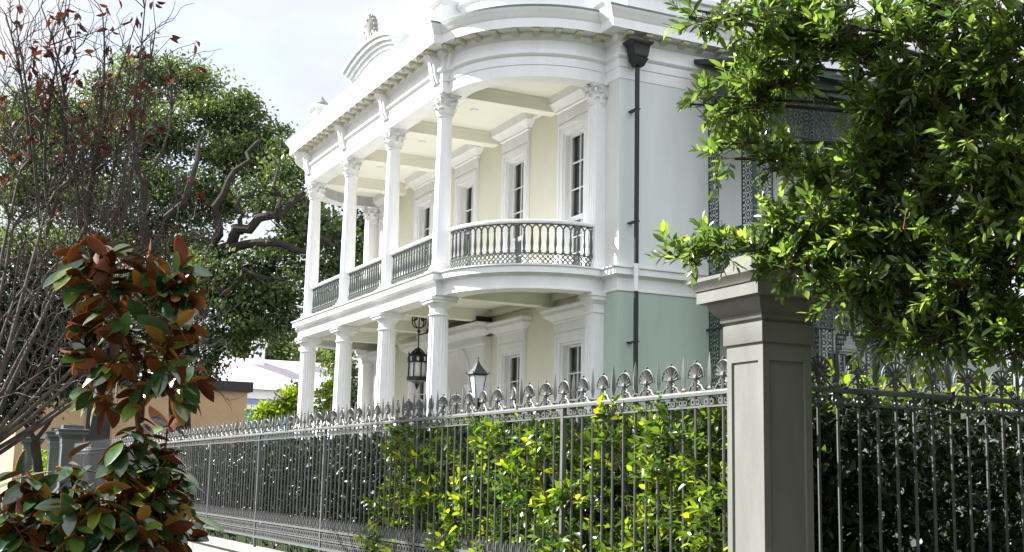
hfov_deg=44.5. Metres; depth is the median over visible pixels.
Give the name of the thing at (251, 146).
live oak
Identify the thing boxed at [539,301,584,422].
window
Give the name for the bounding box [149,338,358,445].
neighbour house
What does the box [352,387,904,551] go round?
hedge
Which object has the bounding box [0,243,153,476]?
bare tree
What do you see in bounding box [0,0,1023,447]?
sky
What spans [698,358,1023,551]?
hedge
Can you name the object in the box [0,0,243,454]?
bare tree
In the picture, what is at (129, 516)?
magnolia
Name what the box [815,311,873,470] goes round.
window
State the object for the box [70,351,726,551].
iron fence
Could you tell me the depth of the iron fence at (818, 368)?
9.42 m
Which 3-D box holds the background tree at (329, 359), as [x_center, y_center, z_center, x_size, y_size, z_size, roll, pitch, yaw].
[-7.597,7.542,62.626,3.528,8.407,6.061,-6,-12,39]
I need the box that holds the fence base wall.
[188,535,286,551]
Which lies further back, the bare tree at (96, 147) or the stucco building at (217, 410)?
the stucco building at (217, 410)
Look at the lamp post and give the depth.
19.27 m
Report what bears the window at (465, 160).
in the mansion
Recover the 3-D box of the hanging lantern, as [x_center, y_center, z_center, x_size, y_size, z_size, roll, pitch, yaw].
[-2.404,1.944,32.135,0.554,1.950,0.557,6,-10,-26]
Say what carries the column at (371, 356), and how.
in the mansion
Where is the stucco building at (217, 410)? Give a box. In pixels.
[0,376,253,493]
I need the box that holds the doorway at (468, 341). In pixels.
[416,316,492,419]
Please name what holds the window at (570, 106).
in the mansion
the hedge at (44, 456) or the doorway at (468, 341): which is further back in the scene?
the hedge at (44, 456)
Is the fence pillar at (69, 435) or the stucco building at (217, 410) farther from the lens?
the stucco building at (217, 410)
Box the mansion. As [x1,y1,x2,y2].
[285,0,1019,546]
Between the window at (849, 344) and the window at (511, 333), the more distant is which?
the window at (511, 333)
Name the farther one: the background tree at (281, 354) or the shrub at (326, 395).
the background tree at (281, 354)
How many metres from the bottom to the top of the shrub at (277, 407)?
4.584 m
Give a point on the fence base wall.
(215, 544)
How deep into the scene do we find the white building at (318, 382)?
70.03 m
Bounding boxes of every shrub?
[242,379,325,430]
[314,374,356,422]
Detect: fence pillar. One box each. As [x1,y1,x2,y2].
[19,434,45,482]
[44,427,60,495]
[54,424,89,492]
[687,255,841,551]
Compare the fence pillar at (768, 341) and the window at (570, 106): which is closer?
the fence pillar at (768, 341)
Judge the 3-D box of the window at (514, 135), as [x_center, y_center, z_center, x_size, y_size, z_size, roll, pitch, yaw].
[0.064,-1.763,30.794,0.535,4.156,2.080,6,-10,-26]
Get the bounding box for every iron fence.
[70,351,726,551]
[811,348,1023,551]
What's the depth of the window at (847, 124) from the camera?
28.53 m
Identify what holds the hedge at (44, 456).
on the ground
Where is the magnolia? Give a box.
[0,230,224,551]
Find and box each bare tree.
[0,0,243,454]
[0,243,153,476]
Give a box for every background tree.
[223,333,331,362]
[314,348,358,423]
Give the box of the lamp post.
[466,357,489,417]
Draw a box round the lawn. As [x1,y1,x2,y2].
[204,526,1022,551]
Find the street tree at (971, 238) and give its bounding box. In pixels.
[645,0,1023,389]
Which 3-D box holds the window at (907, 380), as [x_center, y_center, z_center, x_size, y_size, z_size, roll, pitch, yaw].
[9.368,3.049,28.577,2.080,4.046,0.535,6,-10,-26]
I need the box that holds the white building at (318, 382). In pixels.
[291,376,357,493]
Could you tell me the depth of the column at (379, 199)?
39.34 m
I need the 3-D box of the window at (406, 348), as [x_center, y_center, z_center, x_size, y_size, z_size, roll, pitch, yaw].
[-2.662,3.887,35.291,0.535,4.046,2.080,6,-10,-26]
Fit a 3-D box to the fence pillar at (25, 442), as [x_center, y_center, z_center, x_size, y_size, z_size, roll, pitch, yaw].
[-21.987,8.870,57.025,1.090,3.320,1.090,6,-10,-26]
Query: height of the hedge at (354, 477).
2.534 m
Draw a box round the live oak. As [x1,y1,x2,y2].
[0,44,364,447]
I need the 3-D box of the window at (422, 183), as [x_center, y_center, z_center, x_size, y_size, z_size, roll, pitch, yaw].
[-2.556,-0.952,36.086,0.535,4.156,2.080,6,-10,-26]
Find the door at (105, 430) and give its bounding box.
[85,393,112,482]
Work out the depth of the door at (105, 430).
66.60 m
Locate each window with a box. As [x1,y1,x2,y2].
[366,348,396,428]
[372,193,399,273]
[398,340,427,425]
[404,171,434,276]
[452,144,483,267]
[486,315,532,416]
[489,112,535,263]
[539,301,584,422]
[548,85,587,265]
[803,96,864,266]
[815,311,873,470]
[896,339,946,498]
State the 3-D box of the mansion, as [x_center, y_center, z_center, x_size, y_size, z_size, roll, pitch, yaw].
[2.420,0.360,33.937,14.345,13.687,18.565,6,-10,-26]
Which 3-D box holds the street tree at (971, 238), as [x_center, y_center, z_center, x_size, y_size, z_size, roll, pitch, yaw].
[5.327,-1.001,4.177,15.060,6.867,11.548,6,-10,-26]
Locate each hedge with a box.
[30,449,47,475]
[128,424,489,551]
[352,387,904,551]
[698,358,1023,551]
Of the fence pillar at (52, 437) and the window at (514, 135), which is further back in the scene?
the fence pillar at (52, 437)
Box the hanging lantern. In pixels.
[407,317,427,388]

